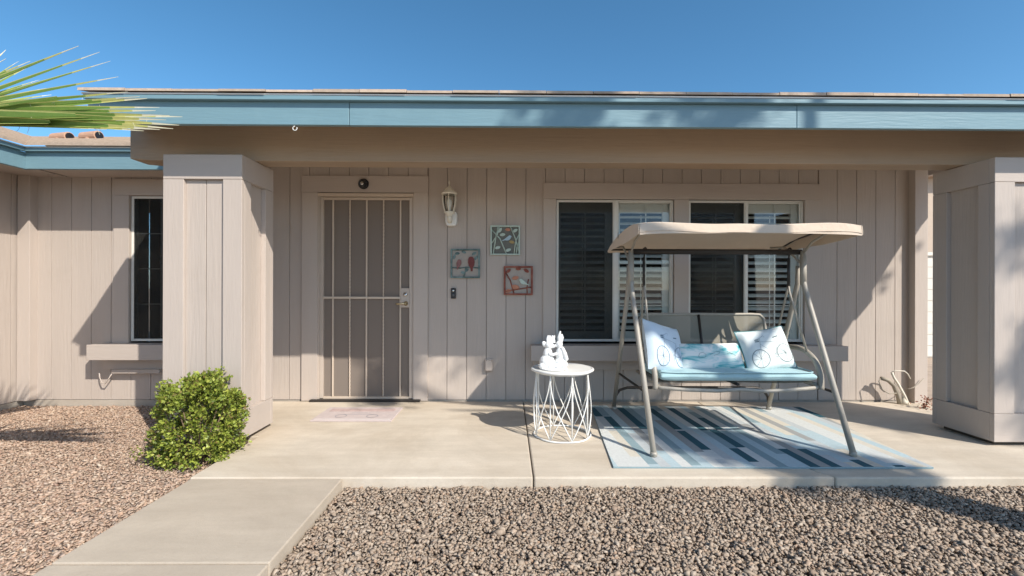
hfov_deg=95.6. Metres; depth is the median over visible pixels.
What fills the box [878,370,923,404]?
irrigation pipes
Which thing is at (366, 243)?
security door
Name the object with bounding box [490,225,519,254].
wall plaque
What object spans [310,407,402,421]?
doormat
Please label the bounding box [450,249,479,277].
wall plaque
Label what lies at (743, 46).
sky
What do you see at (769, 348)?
throw pillow
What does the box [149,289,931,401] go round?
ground
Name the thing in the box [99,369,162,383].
bent metal pipe
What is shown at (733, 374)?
seat cushion
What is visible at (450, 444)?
patio
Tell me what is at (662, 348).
throw pillow
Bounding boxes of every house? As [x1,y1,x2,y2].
[0,87,1023,448]
[928,176,932,251]
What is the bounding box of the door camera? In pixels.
[358,178,368,188]
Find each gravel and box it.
[0,405,227,575]
[271,485,1023,575]
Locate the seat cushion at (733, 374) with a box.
[644,361,816,380]
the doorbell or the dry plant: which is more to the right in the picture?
the dry plant
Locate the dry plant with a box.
[910,395,931,409]
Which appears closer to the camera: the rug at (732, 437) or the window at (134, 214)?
the rug at (732, 437)
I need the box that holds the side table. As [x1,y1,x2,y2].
[531,363,593,443]
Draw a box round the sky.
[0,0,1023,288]
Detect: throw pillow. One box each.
[642,318,682,369]
[679,342,745,367]
[734,325,797,368]
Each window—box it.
[131,196,162,340]
[556,200,672,340]
[689,200,802,341]
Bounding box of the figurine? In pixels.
[539,331,567,370]
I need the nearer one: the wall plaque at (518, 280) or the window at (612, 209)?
the wall plaque at (518, 280)
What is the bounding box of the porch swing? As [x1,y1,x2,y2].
[608,222,862,456]
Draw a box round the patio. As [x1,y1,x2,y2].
[190,401,1023,491]
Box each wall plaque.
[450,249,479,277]
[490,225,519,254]
[504,266,532,294]
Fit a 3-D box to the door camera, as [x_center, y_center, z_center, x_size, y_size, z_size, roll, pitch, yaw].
[-1.452,-1.023,4.547,0.097,0.104,0.086,0,0,-28]
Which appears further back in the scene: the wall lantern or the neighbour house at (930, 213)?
the neighbour house at (930, 213)
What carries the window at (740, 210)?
in the house at (262, 247)
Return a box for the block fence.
[927,252,932,357]
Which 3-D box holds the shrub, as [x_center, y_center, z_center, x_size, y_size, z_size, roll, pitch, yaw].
[-2.123,0.871,3.100,0.694,0.662,0.493,0,0,-1]
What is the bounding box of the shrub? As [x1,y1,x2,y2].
[129,366,251,471]
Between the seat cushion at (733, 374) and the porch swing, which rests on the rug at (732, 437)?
the porch swing
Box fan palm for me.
[0,46,180,132]
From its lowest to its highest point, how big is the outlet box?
0.116 m
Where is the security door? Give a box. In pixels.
[320,197,412,398]
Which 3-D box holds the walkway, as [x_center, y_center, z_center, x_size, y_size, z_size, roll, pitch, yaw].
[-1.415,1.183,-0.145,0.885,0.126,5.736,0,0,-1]
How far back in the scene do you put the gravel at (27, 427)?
2.86 m
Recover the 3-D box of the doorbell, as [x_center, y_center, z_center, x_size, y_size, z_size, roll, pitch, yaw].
[-0.578,0.053,4.580,0.048,0.104,0.028,0,0,-1]
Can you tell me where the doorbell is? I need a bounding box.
[451,288,455,298]
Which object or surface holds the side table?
on the patio
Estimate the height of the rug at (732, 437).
0.013 m
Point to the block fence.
(930, 302)
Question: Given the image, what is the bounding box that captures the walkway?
[32,479,341,575]
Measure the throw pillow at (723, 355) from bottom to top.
0.214 m
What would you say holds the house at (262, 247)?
on the ground
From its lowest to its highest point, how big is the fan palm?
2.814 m
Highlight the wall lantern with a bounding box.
[441,180,457,226]
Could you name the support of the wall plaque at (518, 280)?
attached to the house at (262, 247)
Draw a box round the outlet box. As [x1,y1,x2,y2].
[485,359,492,370]
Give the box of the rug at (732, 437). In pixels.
[592,405,933,468]
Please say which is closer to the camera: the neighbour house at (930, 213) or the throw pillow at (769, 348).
the throw pillow at (769, 348)

